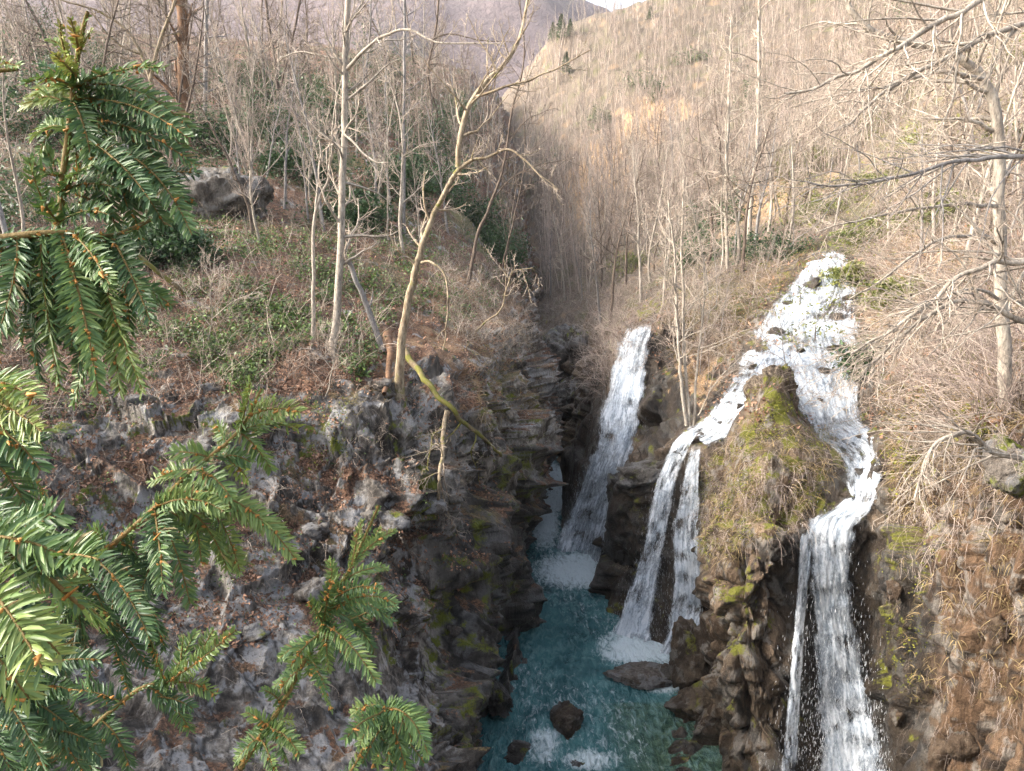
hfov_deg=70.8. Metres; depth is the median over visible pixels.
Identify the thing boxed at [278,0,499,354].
bare tree
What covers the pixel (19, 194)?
bare tree
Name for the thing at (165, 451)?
stone
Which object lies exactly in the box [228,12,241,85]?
bare tree
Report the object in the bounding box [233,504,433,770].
young conifer
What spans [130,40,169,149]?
bare tree
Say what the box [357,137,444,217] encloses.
evergreen shrub
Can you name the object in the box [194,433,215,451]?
stone
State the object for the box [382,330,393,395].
tree stump
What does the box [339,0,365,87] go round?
bare tree
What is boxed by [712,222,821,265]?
evergreen shrub
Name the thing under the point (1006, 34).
bare tree
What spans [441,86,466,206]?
bare tree
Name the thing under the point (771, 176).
bare tree
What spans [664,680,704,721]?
boulder
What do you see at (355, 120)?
bare tree
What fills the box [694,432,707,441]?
stone
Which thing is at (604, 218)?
bare tree
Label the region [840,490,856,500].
stone
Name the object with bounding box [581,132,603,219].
bare tree
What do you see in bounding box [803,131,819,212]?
bare tree
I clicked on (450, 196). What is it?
evergreen shrub
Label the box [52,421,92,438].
stone
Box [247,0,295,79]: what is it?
bare tree
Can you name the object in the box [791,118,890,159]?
evergreen shrub
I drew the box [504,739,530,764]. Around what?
boulder
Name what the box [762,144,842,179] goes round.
evergreen shrub
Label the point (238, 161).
bare tree
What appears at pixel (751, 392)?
boulder
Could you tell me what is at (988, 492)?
stone
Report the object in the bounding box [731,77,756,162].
bare tree
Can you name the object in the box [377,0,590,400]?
bare tree
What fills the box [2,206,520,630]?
ivy ground cover
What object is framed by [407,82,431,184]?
bare tree
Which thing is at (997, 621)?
stone
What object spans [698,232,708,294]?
bare tree
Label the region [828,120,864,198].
bare tree
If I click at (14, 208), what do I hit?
evergreen undergrowth
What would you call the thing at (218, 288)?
bare shrub
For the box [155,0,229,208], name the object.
bare tree
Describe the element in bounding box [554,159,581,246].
bare tree
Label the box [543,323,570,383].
boulder
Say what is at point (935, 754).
stone
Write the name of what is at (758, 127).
bare tree
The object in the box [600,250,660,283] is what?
evergreen shrub
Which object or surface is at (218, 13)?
bare tree
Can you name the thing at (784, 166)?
evergreen shrub
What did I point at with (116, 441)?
stone
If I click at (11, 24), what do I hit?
bare tree
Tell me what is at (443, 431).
hanging root
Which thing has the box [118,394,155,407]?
stone
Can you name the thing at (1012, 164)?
bare tree
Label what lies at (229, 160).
bare tree
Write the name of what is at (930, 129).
bare tree
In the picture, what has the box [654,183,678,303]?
bare tree
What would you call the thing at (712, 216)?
evergreen shrub
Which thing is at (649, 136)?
bare tree
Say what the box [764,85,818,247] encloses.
bare tree
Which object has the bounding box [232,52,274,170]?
bare tree
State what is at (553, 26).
conifer tree
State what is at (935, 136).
bare tree
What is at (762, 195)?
bare tree
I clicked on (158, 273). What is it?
mossy log
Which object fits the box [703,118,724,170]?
bare tree
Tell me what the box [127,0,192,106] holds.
bare tree
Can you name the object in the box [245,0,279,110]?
bare tree
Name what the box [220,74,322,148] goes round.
evergreen shrub
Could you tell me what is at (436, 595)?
stone
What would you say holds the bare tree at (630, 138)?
on the gorge bank at (746, 628)
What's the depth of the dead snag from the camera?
27.30 m
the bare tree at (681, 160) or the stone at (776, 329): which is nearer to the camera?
the stone at (776, 329)
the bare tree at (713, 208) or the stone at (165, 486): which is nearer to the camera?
the stone at (165, 486)
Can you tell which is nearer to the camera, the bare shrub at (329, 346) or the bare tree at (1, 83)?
the bare shrub at (329, 346)
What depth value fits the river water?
28.90 m
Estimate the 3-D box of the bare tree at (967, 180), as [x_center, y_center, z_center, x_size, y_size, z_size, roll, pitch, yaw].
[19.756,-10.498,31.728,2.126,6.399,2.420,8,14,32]
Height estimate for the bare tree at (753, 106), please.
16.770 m
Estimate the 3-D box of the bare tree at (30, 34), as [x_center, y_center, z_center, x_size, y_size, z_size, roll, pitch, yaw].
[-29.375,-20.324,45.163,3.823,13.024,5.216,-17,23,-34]
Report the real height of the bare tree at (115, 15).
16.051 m
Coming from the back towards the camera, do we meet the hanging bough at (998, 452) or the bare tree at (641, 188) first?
the bare tree at (641, 188)
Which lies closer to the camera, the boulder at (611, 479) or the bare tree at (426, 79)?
the boulder at (611, 479)
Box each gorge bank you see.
[0,23,567,770]
[502,0,1023,770]
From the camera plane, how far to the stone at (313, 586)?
19.31 m
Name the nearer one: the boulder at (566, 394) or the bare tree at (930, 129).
the bare tree at (930, 129)
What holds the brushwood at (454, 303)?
on the gorge bank at (444, 677)
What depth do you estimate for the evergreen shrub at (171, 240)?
32.87 m
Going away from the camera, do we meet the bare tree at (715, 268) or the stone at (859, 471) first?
the stone at (859, 471)
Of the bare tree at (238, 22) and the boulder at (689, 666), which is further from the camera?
the bare tree at (238, 22)
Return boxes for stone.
[42,502,76,521]
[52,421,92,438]
[101,435,122,451]
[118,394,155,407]
[147,599,164,609]
[161,448,178,458]
[162,483,173,492]
[184,411,198,423]
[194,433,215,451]
[199,382,221,393]
[224,411,258,428]
[241,623,271,643]
[251,383,265,390]
[293,576,333,602]
[301,522,329,540]
[360,509,383,522]
[368,378,391,391]
[377,509,411,531]
[385,388,395,397]
[409,617,422,624]
[421,498,447,514]
[430,591,441,598]
[455,438,478,457]
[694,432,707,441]
[749,363,759,369]
[755,345,768,353]
[766,327,787,336]
[782,300,792,304]
[794,348,804,352]
[802,277,820,290]
[817,367,829,373]
[826,345,845,353]
[831,312,849,320]
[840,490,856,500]
[841,295,857,303]
[852,468,864,479]
[886,577,902,600]
[889,708,904,726]
[927,737,950,770]
[944,727,979,761]
[978,472,998,502]
[986,613,1010,641]
[990,499,1003,527]
[1009,577,1022,592]
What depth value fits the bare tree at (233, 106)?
42.36 m
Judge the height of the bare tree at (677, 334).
10.881 m
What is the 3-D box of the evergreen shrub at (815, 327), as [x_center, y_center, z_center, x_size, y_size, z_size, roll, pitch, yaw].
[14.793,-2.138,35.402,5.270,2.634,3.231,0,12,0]
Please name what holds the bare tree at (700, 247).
on the gorge bank at (746, 628)
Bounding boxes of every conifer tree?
[547,21,554,41]
[553,13,566,39]
[558,51,571,73]
[565,18,574,37]
[645,5,652,19]
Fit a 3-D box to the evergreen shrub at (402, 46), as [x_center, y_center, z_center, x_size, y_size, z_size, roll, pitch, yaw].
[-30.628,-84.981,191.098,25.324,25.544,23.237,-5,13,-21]
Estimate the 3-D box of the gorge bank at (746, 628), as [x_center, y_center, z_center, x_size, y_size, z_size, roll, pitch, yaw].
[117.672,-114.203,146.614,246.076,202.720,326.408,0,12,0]
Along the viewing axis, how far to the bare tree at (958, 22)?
51.53 m
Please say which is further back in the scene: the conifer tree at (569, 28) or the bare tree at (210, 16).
the conifer tree at (569, 28)
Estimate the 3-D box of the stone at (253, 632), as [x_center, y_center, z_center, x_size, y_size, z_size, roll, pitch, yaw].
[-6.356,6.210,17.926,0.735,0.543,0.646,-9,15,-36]
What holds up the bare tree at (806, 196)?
on the gorge bank at (746, 628)
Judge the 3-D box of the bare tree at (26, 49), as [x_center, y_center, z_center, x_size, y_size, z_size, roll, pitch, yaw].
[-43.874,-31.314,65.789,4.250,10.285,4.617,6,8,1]
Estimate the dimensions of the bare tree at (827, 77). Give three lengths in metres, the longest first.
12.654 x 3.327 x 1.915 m
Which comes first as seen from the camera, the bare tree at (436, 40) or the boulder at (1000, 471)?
the boulder at (1000, 471)
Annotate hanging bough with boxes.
[724,0,1023,179]
[724,96,1023,294]
[763,1,1023,188]
[793,157,1023,415]
[810,222,1023,417]
[843,390,1023,534]
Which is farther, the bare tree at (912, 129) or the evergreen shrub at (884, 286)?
the bare tree at (912, 129)
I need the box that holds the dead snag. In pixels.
[345,261,386,352]
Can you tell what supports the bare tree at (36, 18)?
on the gorge bank at (444, 677)
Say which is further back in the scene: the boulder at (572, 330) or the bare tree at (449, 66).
the bare tree at (449, 66)
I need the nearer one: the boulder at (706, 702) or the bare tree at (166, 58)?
the boulder at (706, 702)
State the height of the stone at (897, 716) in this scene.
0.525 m
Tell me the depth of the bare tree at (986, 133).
26.81 m
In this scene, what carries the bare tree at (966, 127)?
on the gorge bank at (746, 628)
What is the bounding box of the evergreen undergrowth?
[0,37,527,264]
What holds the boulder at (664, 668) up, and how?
on the gorge bank at (746, 628)
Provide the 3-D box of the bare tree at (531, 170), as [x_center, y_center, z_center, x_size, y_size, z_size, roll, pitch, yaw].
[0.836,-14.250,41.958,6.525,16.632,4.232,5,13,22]
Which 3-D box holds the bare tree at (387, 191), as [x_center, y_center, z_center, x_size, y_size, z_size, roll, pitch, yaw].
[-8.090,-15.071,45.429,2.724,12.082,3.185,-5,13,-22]
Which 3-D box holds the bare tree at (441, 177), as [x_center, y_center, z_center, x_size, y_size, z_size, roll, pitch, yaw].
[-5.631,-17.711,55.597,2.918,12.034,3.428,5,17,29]
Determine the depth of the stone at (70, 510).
18.48 m
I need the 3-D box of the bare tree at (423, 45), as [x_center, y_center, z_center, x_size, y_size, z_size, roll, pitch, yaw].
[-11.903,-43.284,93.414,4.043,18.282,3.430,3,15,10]
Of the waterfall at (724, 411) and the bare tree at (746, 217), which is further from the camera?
the bare tree at (746, 217)
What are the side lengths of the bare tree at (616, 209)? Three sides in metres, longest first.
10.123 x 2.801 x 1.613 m
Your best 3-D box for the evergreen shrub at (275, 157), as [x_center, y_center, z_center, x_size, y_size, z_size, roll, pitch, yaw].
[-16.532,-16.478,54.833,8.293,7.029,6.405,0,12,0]
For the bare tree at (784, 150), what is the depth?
85.11 m
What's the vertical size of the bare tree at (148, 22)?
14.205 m
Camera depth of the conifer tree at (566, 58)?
231.40 m
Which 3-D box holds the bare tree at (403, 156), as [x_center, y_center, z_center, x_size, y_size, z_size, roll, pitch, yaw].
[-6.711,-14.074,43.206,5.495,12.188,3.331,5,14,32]
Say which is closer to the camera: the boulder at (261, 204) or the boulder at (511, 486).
the boulder at (511, 486)
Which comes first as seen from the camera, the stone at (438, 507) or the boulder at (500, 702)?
the stone at (438, 507)
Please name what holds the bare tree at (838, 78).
on the gorge bank at (746, 628)
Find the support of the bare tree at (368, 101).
on the gorge bank at (444, 677)
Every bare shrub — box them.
[167,241,271,341]
[177,2,340,182]
[297,305,352,397]
[473,246,542,332]
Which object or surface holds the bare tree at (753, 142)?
on the gorge bank at (746, 628)
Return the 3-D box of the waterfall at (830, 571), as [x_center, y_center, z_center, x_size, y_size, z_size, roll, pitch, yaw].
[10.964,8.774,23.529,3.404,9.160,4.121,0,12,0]
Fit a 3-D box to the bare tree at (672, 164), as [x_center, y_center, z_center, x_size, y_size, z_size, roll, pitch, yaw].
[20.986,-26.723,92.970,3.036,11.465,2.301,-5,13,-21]
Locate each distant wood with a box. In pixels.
[0,0,539,285]
[519,0,1012,292]
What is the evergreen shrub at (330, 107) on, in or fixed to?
on the gorge bank at (444, 677)
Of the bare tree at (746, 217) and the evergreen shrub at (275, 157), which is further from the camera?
the evergreen shrub at (275, 157)
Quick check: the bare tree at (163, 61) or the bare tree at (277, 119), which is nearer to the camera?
the bare tree at (277, 119)
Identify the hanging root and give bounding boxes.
[399,410,465,536]
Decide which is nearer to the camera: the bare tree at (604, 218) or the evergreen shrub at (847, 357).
the evergreen shrub at (847, 357)
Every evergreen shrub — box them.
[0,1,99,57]
[0,22,135,149]
[32,31,147,84]
[91,205,228,270]
[164,98,267,160]
[191,44,275,101]
[220,54,334,106]
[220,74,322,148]
[246,125,348,194]
[286,66,379,147]
[303,170,403,233]
[315,3,436,124]
[355,18,440,63]
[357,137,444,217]
[366,98,469,179]
[407,150,483,221]
[427,84,497,143]
[458,192,522,245]
[475,210,534,296]
[529,151,559,189]
[586,104,611,131]
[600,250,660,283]
[615,57,666,94]
[641,75,668,102]
[659,216,733,272]
[670,46,711,65]
[676,187,745,243]
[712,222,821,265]
[716,172,758,227]
[725,65,770,115]
[735,284,845,322]
[749,146,809,183]
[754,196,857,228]
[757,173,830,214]
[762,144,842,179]
[765,317,852,354]
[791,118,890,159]
[796,212,912,257]
[814,160,911,201]
[817,260,880,291]
[825,333,885,386]
[833,82,926,136]
[846,275,934,315]
[880,0,933,27]
[882,115,954,157]
[887,187,988,233]
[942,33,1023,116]
[969,119,1023,167]
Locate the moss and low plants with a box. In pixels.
[298,164,1023,701]
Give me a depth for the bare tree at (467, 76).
104.86 m
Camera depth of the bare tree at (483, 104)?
102.54 m
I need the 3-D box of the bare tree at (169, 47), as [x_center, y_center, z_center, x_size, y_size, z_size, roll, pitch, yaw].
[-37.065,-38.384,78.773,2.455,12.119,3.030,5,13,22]
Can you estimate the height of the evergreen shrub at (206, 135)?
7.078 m
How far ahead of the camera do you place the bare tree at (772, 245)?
43.42 m
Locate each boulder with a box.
[137,167,274,220]
[230,196,267,219]
[487,678,513,717]
[503,442,519,495]
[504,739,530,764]
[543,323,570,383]
[550,700,583,739]
[556,375,577,425]
[562,323,592,367]
[570,760,584,766]
[603,661,671,689]
[606,471,619,502]
[613,550,631,565]
[616,458,661,489]
[660,663,670,679]
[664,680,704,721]
[669,616,711,690]
[702,659,717,707]
[714,718,746,737]
[743,363,798,411]
[982,434,1023,498]
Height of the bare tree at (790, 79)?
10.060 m
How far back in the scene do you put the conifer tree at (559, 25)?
251.42 m
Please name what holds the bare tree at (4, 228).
on the gorge bank at (444, 677)
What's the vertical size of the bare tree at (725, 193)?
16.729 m
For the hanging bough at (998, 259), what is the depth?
11.55 m
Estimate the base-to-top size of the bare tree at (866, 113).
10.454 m
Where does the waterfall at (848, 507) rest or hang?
on the gorge bank at (746, 628)
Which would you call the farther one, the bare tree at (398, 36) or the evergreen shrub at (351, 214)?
the bare tree at (398, 36)
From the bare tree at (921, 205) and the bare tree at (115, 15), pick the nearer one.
the bare tree at (921, 205)
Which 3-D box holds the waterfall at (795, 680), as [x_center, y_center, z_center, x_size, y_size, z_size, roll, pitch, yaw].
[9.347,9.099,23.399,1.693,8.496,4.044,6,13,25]
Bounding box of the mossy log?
[137,254,188,295]
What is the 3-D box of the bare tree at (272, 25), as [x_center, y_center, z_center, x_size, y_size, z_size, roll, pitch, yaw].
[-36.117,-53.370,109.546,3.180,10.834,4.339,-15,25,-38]
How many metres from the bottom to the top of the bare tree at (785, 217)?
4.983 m
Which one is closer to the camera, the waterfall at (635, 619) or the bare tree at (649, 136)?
the waterfall at (635, 619)
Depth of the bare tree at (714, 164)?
84.15 m
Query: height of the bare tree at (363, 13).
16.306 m
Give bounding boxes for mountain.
[0,0,610,96]
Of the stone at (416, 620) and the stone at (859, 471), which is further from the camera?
the stone at (859, 471)
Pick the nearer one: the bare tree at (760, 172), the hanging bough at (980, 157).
the hanging bough at (980, 157)
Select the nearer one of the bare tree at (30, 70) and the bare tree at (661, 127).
the bare tree at (30, 70)
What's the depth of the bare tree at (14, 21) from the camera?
81.68 m
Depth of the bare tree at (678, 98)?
111.81 m
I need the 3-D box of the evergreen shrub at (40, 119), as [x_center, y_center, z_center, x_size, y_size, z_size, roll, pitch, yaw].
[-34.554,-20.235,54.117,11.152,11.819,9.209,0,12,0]
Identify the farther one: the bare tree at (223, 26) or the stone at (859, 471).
the bare tree at (223, 26)
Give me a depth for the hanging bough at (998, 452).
12.28 m
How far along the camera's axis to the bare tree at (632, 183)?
106.47 m
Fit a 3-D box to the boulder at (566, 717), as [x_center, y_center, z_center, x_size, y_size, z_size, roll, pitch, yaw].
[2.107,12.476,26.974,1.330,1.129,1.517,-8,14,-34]
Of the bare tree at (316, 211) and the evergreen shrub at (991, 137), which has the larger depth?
the evergreen shrub at (991, 137)
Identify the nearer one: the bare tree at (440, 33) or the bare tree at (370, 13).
the bare tree at (370, 13)
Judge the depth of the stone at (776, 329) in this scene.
36.65 m
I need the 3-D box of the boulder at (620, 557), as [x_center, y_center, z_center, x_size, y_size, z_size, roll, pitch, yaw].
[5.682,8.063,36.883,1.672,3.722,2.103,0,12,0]
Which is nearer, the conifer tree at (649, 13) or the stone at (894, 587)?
the stone at (894, 587)
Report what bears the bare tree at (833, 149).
on the gorge bank at (746, 628)
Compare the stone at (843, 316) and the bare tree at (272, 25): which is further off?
the bare tree at (272, 25)
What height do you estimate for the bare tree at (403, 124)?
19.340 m
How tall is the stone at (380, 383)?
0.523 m
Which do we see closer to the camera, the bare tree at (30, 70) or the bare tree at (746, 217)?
the bare tree at (746, 217)
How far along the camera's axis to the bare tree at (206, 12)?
56.48 m
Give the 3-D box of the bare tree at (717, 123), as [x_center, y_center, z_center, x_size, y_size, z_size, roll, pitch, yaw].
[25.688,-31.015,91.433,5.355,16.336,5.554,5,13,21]
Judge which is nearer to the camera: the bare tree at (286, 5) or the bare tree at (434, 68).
the bare tree at (286, 5)
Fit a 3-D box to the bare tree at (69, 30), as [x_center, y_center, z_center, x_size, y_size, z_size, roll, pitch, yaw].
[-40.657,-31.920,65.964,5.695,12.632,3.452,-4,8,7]
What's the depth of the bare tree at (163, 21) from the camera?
84.41 m
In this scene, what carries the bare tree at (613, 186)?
on the gorge bank at (746, 628)
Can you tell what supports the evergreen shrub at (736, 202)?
on the gorge bank at (746, 628)
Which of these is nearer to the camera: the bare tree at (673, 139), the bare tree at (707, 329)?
the bare tree at (707, 329)
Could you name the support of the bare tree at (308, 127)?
on the gorge bank at (444, 677)
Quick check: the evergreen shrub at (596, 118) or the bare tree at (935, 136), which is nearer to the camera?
the bare tree at (935, 136)
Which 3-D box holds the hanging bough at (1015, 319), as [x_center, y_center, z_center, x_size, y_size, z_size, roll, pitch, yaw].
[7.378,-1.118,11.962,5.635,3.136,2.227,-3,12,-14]
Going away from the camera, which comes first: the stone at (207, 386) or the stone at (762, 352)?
the stone at (207, 386)
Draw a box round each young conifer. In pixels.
[0,10,307,770]
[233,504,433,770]
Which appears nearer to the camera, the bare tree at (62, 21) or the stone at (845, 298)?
the stone at (845, 298)
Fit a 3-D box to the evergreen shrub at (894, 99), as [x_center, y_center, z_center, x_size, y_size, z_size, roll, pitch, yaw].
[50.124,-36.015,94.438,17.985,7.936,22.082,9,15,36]
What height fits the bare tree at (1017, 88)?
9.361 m
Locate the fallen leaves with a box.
[0,61,1023,651]
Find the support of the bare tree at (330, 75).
on the gorge bank at (444, 677)
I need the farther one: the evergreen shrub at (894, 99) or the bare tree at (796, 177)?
the evergreen shrub at (894, 99)
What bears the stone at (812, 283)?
on the gorge bank at (746, 628)
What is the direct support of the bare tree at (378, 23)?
on the gorge bank at (444, 677)
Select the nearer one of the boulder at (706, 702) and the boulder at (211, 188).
the boulder at (706, 702)
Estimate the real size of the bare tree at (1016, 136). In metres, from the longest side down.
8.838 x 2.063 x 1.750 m
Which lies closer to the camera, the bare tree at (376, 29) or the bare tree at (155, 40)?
the bare tree at (155, 40)
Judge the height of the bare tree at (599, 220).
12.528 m
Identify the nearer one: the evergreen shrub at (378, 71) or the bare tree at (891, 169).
the bare tree at (891, 169)
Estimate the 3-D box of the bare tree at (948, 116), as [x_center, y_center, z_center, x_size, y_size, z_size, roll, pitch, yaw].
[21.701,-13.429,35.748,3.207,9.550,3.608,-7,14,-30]
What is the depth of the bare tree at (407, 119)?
72.47 m
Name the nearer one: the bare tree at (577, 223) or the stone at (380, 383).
the stone at (380, 383)
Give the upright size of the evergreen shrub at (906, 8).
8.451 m
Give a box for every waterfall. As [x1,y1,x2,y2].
[539,326,649,561]
[607,432,695,642]
[650,450,702,666]
[689,343,790,443]
[757,252,881,518]
[764,534,821,770]
[788,511,891,770]
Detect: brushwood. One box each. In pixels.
[0,52,1023,535]
[0,57,558,770]
[535,52,1023,769]
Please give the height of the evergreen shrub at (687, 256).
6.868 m
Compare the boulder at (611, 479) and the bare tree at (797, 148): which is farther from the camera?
the bare tree at (797, 148)
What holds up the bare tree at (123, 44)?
on the gorge bank at (444, 677)
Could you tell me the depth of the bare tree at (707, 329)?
38.48 m
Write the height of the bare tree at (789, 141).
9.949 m
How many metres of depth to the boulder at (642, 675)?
29.29 m
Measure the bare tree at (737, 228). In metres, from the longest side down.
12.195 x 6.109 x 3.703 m
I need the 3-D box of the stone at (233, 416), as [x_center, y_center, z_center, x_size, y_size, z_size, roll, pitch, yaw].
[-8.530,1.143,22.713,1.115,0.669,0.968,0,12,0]
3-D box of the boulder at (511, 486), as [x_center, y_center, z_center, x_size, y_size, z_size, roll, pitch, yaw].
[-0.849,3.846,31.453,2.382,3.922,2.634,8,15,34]
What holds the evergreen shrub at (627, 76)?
on the gorge bank at (746, 628)
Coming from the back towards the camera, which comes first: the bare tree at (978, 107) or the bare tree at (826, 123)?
the bare tree at (826, 123)
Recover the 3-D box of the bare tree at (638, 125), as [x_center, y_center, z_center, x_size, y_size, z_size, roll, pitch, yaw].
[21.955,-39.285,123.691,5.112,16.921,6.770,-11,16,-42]
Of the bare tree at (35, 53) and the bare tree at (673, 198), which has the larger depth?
the bare tree at (35, 53)
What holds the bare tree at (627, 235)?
on the gorge bank at (746, 628)
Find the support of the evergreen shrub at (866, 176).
on the gorge bank at (746, 628)
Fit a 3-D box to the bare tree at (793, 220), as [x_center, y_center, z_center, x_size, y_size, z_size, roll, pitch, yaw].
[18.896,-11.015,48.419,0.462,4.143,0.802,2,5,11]
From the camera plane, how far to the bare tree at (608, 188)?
117.22 m
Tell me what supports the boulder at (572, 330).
on the gorge bank at (746, 628)
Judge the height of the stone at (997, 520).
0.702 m
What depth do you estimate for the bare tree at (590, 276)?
91.44 m
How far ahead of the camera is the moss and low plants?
25.01 m
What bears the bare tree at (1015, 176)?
on the gorge bank at (746, 628)
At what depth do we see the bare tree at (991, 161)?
25.94 m
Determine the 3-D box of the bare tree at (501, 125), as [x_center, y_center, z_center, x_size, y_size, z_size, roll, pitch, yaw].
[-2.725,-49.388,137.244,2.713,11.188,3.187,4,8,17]
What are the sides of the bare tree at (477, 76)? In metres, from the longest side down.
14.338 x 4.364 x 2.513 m
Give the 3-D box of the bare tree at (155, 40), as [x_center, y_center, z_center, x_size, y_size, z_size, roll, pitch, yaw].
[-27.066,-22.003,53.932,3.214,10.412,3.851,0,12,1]
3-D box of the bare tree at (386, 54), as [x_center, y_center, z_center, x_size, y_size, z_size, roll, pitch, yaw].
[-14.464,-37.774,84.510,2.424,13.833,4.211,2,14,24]
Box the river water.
[477,446,721,770]
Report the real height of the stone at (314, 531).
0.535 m
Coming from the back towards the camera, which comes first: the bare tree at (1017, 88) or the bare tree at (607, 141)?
the bare tree at (607, 141)
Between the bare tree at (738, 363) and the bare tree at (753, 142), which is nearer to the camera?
the bare tree at (738, 363)
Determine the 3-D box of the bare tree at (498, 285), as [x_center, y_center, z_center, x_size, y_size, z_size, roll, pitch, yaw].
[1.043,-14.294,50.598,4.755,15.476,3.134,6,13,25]
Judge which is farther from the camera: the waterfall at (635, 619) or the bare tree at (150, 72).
the bare tree at (150, 72)
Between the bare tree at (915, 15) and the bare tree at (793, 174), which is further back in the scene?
the bare tree at (915, 15)
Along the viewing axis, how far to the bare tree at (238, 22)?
116.24 m
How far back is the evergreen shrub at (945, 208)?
33.93 m
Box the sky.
[586,0,644,11]
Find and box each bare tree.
[0,0,35,82]
[0,0,81,122]
[0,25,42,231]
[0,47,10,110]
[0,56,12,118]
[0,97,18,295]
[2,0,29,51]
[4,0,57,96]
[5,0,26,59]
[8,0,43,82]
[10,28,44,139]
[26,0,48,52]
[33,50,57,142]
[48,0,153,194]
[50,0,111,178]
[53,0,101,72]
[60,0,196,152]
[70,0,97,75]
[82,0,137,88]
[85,0,128,67]
[99,0,149,147]
[99,0,155,62]
[105,0,124,47]
[111,0,141,56]
[119,0,174,74]
[124,3,157,51]
[126,21,174,125]
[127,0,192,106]
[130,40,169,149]
[135,0,194,51]
[140,0,207,173]
[143,20,177,110]
[144,0,171,114]
[151,0,194,75]
[155,0,224,170]
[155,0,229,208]
[157,0,177,88]
[166,0,241,148]
[181,50,255,236]
[188,0,237,117]
[188,17,196,103]
[203,0,239,129]
[208,0,242,100]
[211,23,266,175]
[215,76,247,174]
[220,50,243,166]
[228,0,257,61]
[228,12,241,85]
[229,82,265,242]
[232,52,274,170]
[233,0,268,94]
[236,0,269,103]
[241,46,266,175]
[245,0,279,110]
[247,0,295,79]
[251,0,275,44]
[256,0,306,105]
[259,0,295,86]
[262,69,292,176]
[263,0,284,64]
[264,0,331,231]
[264,10,310,161]
[267,38,310,208]
[271,0,304,96]
[277,0,327,113]
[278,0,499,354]
[281,68,318,222]
[294,0,329,79]
[296,57,370,339]
[296,100,330,203]
[308,10,325,75]
[316,0,355,192]
[329,0,344,81]
[331,0,344,24]
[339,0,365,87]
[339,0,400,120]
[342,0,402,100]
[348,25,368,156]
[351,27,384,207]
[352,0,379,94]
[355,71,391,211]
[362,42,404,239]
[362,69,414,224]
[368,8,382,71]
[374,0,384,58]
[374,50,444,252]
[376,0,431,236]
[376,3,395,123]
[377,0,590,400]
[390,8,408,58]
[395,0,433,75]
[405,0,517,151]
[405,62,413,147]
[406,33,446,133]
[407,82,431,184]
[407,149,423,241]
[408,0,436,120]
[412,70,454,233]
[420,1,444,92]
[424,14,451,86]
[424,22,442,117]
[425,0,445,108]
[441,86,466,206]
[442,38,454,97]
[450,33,475,102]
[455,28,467,96]
[458,47,486,129]
[463,54,476,149]
[466,0,584,283]
[469,46,506,167]
[469,52,484,125]
[484,102,499,211]
[494,98,504,155]
[496,60,561,292]
[532,139,551,196]
[537,185,570,300]
[537,214,558,296]
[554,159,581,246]
[558,142,568,200]
[569,197,582,268]
[569,238,583,299]
[571,168,605,287]
[573,134,587,182]
[576,177,614,287]
[576,184,604,321]
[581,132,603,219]
[584,210,598,271]
[585,162,649,324]
[586,125,593,194]
[596,179,612,279]
[596,184,606,237]
[597,105,622,184]
[597,110,612,164]
[598,142,628,251]
[599,133,660,284]
[599,158,609,224]
[605,180,627,261]
[617,189,631,254]
[619,140,648,302]
[620,107,637,172]
[620,151,643,229]
[621,106,652,206]
[622,118,653,240]
[629,146,757,428]
[630,158,655,224]
[632,135,680,282]
[641,182,713,425]
[643,91,669,165]
[648,174,684,272]
[651,98,673,166]
[652,153,684,288]
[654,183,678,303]
[660,86,693,188]
[661,80,680,178]
[665,183,768,425]
[667,133,684,217]
[671,111,698,192]
[675,105,695,181]
[676,135,688,200]
[677,86,734,264]
[678,266,691,355]
[688,266,700,313]
[689,266,700,337]
[693,289,716,369]
[694,73,730,204]
[695,155,722,231]
[697,2,790,269]
[698,67,757,265]
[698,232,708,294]
[698,281,717,371]
[698,328,772,414]
[699,120,735,220]
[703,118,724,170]
[704,121,743,221]
[706,155,740,274]
[711,232,720,306]
[712,86,793,272]
[717,0,809,238]
[720,267,733,329]
[722,129,749,201]
[722,131,745,223]
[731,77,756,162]
[733,113,770,254]
[734,59,756,165]
[735,85,770,197]
[735,109,759,220]
[736,56,769,179]
[739,97,762,201]
[745,304,843,414]
[747,119,774,227]
[751,63,790,231]
[752,105,791,253]
[752,243,764,310]
[757,134,782,224]
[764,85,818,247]
[765,227,778,268]
[768,67,776,118]
[775,109,801,192]
[776,209,792,270]
[780,108,800,217]
[780,121,813,228]
[781,180,794,249]
[783,0,1023,410]
[787,111,820,215]
[788,77,794,129]
[791,120,809,177]
[791,194,796,250]
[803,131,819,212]
[807,67,841,169]
[815,54,836,134]
[822,44,852,124]
[827,123,838,182]
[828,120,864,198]
[831,92,863,233]
[842,78,868,179]
[860,59,886,146]
[871,85,912,242]
[884,46,1004,259]
[897,84,942,270]
[901,0,927,32]
[905,55,937,164]
[907,68,976,219]
[914,2,950,60]
[916,0,976,155]
[917,106,935,164]
[920,25,955,123]
[924,20,981,197]
[926,52,953,197]
[932,0,999,116]
[937,77,985,218]
[952,0,1013,146]
[956,62,1023,289]
[966,0,990,38]
[967,17,1014,149]
[970,2,1023,252]
[972,82,1023,273]
[979,0,1015,86]
[990,8,1012,126]
[1000,0,1023,228]
[1002,8,1023,149]
[1006,112,1023,161]
[1008,58,1023,201]
[1009,171,1023,241]
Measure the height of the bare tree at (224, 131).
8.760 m

